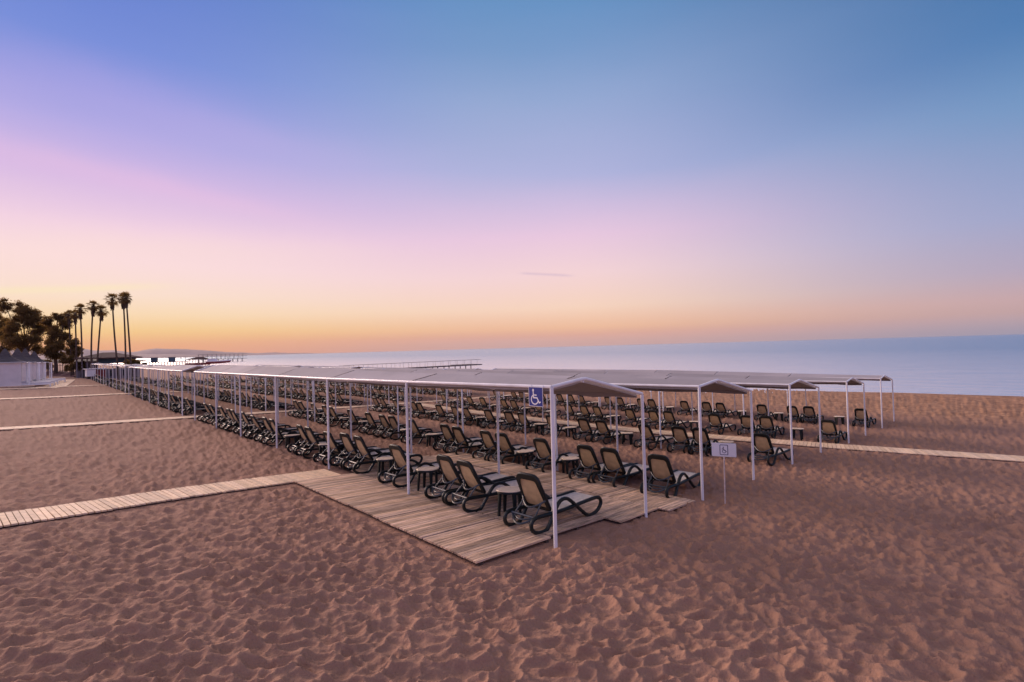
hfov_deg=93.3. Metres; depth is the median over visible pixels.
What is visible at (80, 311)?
palm tree
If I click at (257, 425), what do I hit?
sun lounger
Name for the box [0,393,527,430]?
boardwalk
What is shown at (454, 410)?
sun lounger
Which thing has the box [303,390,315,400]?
sun lounger
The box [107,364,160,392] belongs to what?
shade canopy
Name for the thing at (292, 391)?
sun lounger
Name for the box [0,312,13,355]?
broadleaf tree
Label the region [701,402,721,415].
sun lounger
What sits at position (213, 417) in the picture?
sun lounger
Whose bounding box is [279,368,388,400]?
shade canopy
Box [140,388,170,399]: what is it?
sun lounger
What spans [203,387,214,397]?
sun lounger
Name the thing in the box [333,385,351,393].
sun lounger
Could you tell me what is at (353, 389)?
sun lounger
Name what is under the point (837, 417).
side table
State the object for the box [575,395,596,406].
sun lounger
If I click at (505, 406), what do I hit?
sun lounger
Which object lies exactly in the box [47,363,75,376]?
wooden fence
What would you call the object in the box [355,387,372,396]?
sun lounger
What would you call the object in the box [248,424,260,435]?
side table
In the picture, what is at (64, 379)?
daybed
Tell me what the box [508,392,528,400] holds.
sun lounger
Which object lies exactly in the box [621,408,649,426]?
sun lounger
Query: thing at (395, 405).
sun lounger
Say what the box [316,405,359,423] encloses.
sun lounger
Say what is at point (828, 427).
sun lounger
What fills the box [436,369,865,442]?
shade canopy
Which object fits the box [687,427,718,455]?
sun lounger
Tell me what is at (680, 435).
sun lounger
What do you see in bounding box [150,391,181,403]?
sun lounger
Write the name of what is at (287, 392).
sun lounger
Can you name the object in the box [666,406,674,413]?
side table
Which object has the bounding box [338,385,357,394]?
sun lounger
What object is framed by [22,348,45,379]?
beach cabana
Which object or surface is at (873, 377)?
shade canopy
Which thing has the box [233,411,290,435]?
sun lounger
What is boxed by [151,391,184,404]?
sun lounger
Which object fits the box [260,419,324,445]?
sun lounger
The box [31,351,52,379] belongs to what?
beach cabana
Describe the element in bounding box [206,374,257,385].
shade canopy
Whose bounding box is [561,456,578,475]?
side table
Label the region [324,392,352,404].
sun lounger
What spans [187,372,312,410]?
shade canopy
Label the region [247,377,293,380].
sun lounger
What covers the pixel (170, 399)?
sun lounger
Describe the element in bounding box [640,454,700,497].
sun lounger
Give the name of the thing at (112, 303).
palm tree
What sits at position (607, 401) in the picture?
sun lounger
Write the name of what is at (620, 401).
sun lounger
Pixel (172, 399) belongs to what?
sun lounger
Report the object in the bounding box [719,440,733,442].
side table
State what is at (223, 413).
sun lounger
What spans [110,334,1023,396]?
sea water
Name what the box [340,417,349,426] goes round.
side table
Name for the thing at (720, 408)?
sun lounger
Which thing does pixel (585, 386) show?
shade canopy
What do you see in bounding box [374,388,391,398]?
sun lounger
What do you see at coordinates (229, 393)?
sun lounger
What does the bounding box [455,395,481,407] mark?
sun lounger
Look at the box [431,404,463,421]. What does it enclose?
sun lounger
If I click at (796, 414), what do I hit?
sun lounger
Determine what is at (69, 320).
palm tree
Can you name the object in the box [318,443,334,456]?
side table
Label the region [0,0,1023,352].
sky
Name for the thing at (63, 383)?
boardwalk
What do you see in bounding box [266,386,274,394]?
sun lounger
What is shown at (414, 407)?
sun lounger
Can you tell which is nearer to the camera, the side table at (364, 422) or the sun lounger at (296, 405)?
the side table at (364, 422)
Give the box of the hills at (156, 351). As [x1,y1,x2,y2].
[9,348,316,356]
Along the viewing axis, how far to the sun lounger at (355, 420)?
21.32 m
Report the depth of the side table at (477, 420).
23.26 m
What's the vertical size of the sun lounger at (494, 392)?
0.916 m
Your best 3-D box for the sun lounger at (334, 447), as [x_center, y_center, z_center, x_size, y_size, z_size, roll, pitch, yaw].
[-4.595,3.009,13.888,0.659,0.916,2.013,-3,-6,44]
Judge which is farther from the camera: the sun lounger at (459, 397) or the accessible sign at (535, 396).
the sun lounger at (459, 397)
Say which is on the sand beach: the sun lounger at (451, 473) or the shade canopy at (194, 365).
the shade canopy at (194, 365)
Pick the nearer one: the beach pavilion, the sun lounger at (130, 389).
the sun lounger at (130, 389)
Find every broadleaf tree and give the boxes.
[0,297,48,358]
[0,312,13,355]
[39,312,73,373]
[58,338,83,375]
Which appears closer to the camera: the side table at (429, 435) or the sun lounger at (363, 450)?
the sun lounger at (363, 450)
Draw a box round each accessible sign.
[529,386,542,406]
[711,443,735,503]
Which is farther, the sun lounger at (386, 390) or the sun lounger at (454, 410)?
the sun lounger at (386, 390)
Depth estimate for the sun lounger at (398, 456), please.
10.85 m
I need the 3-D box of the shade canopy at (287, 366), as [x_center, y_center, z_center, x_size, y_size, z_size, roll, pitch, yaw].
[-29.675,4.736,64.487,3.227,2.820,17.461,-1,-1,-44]
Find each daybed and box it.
[22,381,50,385]
[31,379,54,384]
[41,378,65,381]
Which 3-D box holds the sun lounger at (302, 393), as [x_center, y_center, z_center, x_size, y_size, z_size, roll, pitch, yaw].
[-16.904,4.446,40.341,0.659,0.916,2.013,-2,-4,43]
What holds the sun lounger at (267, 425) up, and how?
on the sand beach
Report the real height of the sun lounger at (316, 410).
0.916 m
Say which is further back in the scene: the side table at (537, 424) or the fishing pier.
the fishing pier
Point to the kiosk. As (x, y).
(88, 373)
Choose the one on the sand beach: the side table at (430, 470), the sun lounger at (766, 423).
the sun lounger at (766, 423)
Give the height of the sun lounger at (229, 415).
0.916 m
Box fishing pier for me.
[198,353,246,362]
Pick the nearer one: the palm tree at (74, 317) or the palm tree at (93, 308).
the palm tree at (93, 308)
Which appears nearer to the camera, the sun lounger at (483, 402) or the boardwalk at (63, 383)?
the sun lounger at (483, 402)
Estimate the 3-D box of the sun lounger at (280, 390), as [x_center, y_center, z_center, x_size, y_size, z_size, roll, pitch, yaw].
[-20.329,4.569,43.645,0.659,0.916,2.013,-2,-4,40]
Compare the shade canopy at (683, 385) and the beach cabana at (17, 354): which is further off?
the beach cabana at (17, 354)
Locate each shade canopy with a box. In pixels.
[91,363,130,384]
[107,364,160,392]
[128,365,235,415]
[131,364,175,381]
[152,364,200,389]
[177,365,209,379]
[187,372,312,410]
[194,365,647,547]
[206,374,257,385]
[216,365,263,381]
[254,365,300,366]
[256,366,329,386]
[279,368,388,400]
[285,368,754,499]
[301,366,362,385]
[311,367,447,401]
[360,367,483,393]
[370,368,821,463]
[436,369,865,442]
[492,368,894,427]
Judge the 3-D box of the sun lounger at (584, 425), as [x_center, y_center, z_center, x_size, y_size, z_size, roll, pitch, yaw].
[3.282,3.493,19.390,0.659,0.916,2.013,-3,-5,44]
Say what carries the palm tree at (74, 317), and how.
on the sand beach
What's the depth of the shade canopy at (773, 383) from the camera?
17.21 m
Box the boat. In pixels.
[205,358,231,363]
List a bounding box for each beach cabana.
[0,348,34,386]
[12,348,40,380]
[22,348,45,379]
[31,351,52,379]
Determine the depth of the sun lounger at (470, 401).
33.09 m
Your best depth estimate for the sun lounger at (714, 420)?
21.31 m
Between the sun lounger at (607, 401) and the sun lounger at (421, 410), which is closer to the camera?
the sun lounger at (421, 410)
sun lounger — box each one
[123,383,150,392]
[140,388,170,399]
[146,389,176,400]
[148,389,180,401]
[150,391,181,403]
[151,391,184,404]
[157,392,192,405]
[158,393,193,407]
[161,394,198,407]
[165,395,202,409]
[172,396,207,411]
[172,397,214,412]
[179,398,223,414]
[197,403,239,421]
[202,404,249,423]
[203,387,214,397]
[211,406,261,426]
[218,408,262,429]
[219,389,245,400]
[223,390,252,401]
[223,409,278,431]
[228,391,258,402]
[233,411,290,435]
[236,392,268,404]
[241,393,273,406]
[243,415,296,439]
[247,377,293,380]
[249,394,280,407]
[253,395,287,408]
[253,417,314,441]
[258,396,294,410]
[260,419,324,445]
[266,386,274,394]
[274,387,289,396]
[280,387,304,397]
[286,388,300,397]
[287,400,321,416]
[287,424,355,454]
[290,388,316,398]
[293,401,329,418]
[294,426,355,458]
[296,389,320,399]
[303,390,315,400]
[305,403,347,420]
[308,390,321,401]
[312,391,325,402]
[313,431,383,465]
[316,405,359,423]
[322,406,366,426]
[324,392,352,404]
[329,432,404,468]
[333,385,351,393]
[333,393,362,405]
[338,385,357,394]
[341,409,380,430]
[342,435,422,473]
[351,386,359,395]
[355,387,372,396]
[358,412,405,434]
[368,388,385,397]
[368,397,399,410]
[372,414,421,437]
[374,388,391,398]
[375,398,400,411]
[377,444,456,487]
[381,415,431,439]
[384,389,393,399]
[388,399,408,414]
[389,390,408,399]
[399,390,422,400]
[400,419,454,444]
[405,401,436,416]
[412,402,445,418]
[421,388,440,394]
[424,454,515,503]
[429,388,440,394]
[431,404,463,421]
[432,424,481,451]
[437,394,459,405]
[444,426,496,454]
[444,459,522,512]
[446,406,481,423]
[451,389,471,396]
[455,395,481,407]
[458,407,490,425]
[463,396,488,408]
[472,430,531,460]
[476,397,501,410]
[479,409,516,428]
[487,432,537,463]
[490,390,510,399]
[499,411,534,430]
[500,399,522,412]
[503,472,602,534]
[506,399,534,413]
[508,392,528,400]
[512,412,547,433]
[516,392,528,402]
[525,437,580,472]
[530,407,560,416]
[540,414,580,436]
[556,394,572,405]
[560,403,590,419]
[566,395,587,406]
[568,444,631,482]
[572,418,612,441]
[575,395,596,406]
[576,405,605,420]
[588,406,621,422]
[590,419,632,443]
[592,447,649,486]
[601,397,625,409]
[613,397,636,410]
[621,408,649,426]
[633,424,672,449]
[634,398,658,411]
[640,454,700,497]
[644,399,668,412]
[645,410,670,429]
[661,410,689,429]
[666,426,708,452]
[677,401,701,415]
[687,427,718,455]
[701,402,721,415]
[705,413,735,434]
[714,402,737,417]
[737,415,764,434]
[747,433,793,465]
[754,404,777,419]
[756,416,784,437]
[784,406,807,422]
[801,406,823,423]
[817,419,847,443]
[852,408,875,427]
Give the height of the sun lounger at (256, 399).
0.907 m
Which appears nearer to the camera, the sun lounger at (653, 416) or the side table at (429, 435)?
the side table at (429, 435)
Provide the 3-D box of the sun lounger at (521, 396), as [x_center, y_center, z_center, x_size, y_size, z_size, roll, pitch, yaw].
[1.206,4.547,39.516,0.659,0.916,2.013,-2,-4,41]
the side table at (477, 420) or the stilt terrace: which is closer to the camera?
the side table at (477, 420)
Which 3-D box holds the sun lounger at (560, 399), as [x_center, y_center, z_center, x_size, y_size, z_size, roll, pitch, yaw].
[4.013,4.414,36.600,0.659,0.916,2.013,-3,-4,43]
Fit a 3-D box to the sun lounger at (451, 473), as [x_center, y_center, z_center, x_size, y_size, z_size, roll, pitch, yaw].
[-0.803,2.753,10.039,2.013,0.913,0.659,5,-6,-44]
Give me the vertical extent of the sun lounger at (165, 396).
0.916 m
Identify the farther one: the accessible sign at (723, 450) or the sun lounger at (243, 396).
the sun lounger at (243, 396)
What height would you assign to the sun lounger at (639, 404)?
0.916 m
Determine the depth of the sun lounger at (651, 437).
17.13 m
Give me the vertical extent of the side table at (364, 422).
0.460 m
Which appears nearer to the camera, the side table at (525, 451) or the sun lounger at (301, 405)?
the side table at (525, 451)
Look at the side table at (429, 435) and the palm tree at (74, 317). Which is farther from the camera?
the palm tree at (74, 317)
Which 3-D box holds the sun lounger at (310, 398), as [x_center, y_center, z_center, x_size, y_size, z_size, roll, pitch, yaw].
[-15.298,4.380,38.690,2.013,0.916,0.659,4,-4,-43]
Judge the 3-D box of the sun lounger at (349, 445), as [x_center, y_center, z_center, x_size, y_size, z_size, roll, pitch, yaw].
[-3.897,2.917,13.213,0.659,0.916,2.013,-3,-6,42]
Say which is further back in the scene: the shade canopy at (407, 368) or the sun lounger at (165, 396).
the shade canopy at (407, 368)
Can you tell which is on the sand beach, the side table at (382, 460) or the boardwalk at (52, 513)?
the boardwalk at (52, 513)
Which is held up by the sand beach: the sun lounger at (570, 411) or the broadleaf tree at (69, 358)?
the sun lounger at (570, 411)
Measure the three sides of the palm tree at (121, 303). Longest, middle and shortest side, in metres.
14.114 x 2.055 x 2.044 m
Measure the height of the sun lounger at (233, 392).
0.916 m
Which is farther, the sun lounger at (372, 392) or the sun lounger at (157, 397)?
the sun lounger at (372, 392)
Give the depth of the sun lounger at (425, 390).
48.75 m
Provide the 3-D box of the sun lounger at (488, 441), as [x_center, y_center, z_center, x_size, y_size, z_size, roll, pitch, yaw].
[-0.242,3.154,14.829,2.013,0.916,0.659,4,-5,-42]
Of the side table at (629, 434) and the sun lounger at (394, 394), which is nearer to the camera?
the side table at (629, 434)
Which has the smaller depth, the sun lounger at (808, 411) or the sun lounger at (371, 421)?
the sun lounger at (371, 421)
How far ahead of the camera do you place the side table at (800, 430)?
19.59 m
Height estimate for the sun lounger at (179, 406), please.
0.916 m
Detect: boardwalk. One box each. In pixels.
[0,384,184,389]
[0,386,324,399]
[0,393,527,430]
[0,469,340,528]
[32,379,74,387]
[408,403,1023,461]
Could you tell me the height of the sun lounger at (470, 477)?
0.907 m
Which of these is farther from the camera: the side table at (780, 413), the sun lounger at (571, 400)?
the sun lounger at (571, 400)
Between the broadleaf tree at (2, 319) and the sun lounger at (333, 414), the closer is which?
the sun lounger at (333, 414)
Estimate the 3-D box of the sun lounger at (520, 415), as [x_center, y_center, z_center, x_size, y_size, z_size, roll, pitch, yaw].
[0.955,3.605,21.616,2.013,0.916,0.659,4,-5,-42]
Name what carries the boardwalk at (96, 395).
on the sand beach
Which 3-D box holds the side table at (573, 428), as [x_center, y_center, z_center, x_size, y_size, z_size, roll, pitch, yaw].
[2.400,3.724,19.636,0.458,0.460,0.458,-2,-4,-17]
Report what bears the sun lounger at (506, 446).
on the sand beach
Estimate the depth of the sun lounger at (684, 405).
29.14 m
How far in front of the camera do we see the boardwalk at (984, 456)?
17.77 m
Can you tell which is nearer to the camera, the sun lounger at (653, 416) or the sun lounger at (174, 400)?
the sun lounger at (653, 416)
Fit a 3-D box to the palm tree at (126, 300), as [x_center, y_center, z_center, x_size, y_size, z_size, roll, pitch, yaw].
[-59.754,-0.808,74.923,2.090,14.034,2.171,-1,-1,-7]
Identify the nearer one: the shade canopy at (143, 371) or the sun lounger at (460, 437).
the sun lounger at (460, 437)
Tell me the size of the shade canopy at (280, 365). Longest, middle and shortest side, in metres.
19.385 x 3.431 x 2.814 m
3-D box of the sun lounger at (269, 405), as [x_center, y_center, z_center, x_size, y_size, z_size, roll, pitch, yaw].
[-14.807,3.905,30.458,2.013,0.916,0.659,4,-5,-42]
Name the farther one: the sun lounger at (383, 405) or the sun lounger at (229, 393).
the sun lounger at (229, 393)
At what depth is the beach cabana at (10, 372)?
46.95 m
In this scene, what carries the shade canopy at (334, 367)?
on the sand beach
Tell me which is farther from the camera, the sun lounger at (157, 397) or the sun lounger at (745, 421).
the sun lounger at (157, 397)
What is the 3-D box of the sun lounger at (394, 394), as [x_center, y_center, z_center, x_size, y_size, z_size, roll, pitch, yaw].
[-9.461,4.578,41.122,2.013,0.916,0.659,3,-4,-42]
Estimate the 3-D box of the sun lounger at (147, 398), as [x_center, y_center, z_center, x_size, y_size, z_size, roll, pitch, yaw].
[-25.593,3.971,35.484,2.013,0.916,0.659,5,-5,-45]
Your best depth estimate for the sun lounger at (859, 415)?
23.73 m
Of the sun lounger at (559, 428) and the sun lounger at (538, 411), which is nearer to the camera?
the sun lounger at (559, 428)
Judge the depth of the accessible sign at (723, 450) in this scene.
9.74 m
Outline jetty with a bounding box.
[339,359,481,368]
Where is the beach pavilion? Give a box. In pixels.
[185,357,209,364]
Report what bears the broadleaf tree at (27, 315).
on the sand beach
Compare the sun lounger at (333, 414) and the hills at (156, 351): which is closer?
the sun lounger at (333, 414)
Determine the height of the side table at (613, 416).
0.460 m
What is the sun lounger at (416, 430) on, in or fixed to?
on the sand beach
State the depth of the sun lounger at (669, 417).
22.61 m
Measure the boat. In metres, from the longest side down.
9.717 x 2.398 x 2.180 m
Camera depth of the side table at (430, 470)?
10.26 m
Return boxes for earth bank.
[46,371,75,376]
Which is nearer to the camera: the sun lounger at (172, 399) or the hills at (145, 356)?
the sun lounger at (172, 399)
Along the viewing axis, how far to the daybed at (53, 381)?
51.83 m
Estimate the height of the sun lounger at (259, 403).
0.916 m
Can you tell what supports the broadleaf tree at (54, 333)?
on the earth bank
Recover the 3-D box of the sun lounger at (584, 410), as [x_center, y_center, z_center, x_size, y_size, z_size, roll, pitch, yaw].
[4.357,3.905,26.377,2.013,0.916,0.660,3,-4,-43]
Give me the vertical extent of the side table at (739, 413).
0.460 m
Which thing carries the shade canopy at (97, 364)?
on the sand beach
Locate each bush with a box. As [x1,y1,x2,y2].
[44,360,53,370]
[64,360,86,371]
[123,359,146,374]
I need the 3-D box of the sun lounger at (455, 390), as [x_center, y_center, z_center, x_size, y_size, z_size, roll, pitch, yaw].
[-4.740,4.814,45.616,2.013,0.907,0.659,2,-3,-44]
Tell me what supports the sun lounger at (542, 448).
on the sand beach
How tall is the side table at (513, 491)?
0.460 m
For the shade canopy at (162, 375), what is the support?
on the sand beach
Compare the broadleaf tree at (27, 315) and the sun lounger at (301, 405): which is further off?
the broadleaf tree at (27, 315)
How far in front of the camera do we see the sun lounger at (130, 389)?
43.77 m
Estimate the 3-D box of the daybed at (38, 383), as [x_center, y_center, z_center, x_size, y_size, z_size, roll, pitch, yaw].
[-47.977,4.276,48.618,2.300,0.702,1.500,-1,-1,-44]
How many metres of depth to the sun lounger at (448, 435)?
16.00 m
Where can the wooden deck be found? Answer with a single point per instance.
(483, 534)
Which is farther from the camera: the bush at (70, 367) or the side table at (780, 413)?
the bush at (70, 367)
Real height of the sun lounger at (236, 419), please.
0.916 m
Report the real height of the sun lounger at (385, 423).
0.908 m
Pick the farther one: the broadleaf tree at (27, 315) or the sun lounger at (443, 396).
the broadleaf tree at (27, 315)
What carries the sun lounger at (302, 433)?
on the sand beach
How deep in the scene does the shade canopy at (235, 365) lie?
80.23 m
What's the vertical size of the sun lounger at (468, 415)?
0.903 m
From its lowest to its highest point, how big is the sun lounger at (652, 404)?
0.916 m
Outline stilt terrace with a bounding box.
[146,357,187,364]
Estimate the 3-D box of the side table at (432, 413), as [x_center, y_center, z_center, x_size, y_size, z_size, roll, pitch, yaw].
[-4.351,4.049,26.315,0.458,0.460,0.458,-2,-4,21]
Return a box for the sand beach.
[0,363,1023,681]
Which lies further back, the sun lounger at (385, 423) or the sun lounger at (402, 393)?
the sun lounger at (402, 393)
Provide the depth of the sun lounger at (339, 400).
34.62 m
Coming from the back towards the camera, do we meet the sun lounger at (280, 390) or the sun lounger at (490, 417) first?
the sun lounger at (280, 390)
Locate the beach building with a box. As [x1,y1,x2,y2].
[73,352,141,377]
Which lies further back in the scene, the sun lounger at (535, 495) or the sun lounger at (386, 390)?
the sun lounger at (386, 390)
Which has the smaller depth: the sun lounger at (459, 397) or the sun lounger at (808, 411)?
the sun lounger at (808, 411)
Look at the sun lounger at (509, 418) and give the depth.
21.74 m
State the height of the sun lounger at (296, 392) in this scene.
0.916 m
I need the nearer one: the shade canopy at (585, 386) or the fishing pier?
the shade canopy at (585, 386)
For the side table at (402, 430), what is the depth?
18.07 m
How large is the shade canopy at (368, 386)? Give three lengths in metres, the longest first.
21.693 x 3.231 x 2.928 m
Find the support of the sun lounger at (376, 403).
on the sand beach
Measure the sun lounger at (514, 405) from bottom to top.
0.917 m
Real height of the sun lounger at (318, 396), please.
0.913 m
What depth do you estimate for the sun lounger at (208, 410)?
23.18 m
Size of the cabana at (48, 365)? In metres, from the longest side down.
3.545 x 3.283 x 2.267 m
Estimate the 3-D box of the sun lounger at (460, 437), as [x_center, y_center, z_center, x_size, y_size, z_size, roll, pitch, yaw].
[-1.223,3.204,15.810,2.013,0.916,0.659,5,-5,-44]
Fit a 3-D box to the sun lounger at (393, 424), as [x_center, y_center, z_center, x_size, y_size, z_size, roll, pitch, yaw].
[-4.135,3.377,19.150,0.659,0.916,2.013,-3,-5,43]
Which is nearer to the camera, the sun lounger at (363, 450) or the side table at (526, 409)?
the sun lounger at (363, 450)
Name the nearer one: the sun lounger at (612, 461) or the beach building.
the sun lounger at (612, 461)
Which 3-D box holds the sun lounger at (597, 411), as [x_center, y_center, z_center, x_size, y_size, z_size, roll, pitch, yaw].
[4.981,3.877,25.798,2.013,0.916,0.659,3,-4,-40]
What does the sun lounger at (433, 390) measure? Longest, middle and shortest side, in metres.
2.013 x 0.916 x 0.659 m
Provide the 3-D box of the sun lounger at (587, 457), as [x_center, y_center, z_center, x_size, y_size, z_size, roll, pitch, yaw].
[2.309,3.016,12.212,2.013,0.916,0.659,5,-5,-43]
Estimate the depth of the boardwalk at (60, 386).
47.25 m
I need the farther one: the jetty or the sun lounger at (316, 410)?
the jetty
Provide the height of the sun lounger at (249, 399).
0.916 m
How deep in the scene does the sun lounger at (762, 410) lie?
26.42 m
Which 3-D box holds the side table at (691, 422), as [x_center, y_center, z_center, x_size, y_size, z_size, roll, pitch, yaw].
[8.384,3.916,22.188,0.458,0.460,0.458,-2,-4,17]
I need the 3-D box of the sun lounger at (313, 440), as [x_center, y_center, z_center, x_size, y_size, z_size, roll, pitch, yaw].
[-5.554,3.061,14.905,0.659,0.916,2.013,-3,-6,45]
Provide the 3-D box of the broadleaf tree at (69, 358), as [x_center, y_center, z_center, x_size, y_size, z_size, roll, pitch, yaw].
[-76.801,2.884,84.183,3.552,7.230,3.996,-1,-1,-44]
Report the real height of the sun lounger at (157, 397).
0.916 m
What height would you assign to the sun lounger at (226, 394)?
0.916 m
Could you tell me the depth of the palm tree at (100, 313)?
77.83 m
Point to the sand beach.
(828, 565)
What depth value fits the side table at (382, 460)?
11.40 m
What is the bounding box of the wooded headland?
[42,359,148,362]
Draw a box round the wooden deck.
[295,452,694,565]
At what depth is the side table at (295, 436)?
15.76 m
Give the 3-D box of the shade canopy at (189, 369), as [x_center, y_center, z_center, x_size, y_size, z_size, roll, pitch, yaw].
[-24.233,3.124,34.359,2.599,2.990,21.692,-1,-1,-44]
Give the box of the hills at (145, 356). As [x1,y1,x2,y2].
[38,354,205,358]
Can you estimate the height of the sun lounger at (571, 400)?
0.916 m
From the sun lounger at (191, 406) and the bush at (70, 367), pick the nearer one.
the sun lounger at (191, 406)
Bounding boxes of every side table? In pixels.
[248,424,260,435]
[284,434,299,447]
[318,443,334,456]
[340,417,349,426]
[358,420,368,431]
[376,456,395,478]
[400,428,412,439]
[416,466,438,491]
[425,433,438,446]
[428,411,435,419]
[476,416,484,426]
[496,486,521,517]
[517,449,533,466]
[523,407,529,413]
[534,423,544,433]
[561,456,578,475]
[565,426,576,437]
[611,415,619,424]
[621,432,632,444]
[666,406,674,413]
[689,421,697,430]
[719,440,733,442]
[738,410,745,418]
[774,412,783,420]
[792,428,803,440]
[834,416,844,424]
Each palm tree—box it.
[62,310,74,376]
[69,309,78,361]
[74,303,87,377]
[86,300,98,368]
[94,304,109,369]
[104,293,119,379]
[117,292,129,379]
[119,291,132,374]
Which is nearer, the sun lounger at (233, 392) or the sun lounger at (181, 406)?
the sun lounger at (181, 406)
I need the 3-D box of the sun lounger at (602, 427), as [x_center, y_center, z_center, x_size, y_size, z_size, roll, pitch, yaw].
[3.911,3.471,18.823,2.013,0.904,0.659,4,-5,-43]
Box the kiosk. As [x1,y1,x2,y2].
[85,368,106,378]
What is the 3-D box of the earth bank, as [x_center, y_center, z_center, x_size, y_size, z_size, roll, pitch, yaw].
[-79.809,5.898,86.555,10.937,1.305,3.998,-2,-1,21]
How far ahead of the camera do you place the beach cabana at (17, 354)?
52.55 m
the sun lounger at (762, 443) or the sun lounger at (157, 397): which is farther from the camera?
the sun lounger at (157, 397)
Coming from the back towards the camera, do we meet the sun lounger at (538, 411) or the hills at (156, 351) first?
the hills at (156, 351)

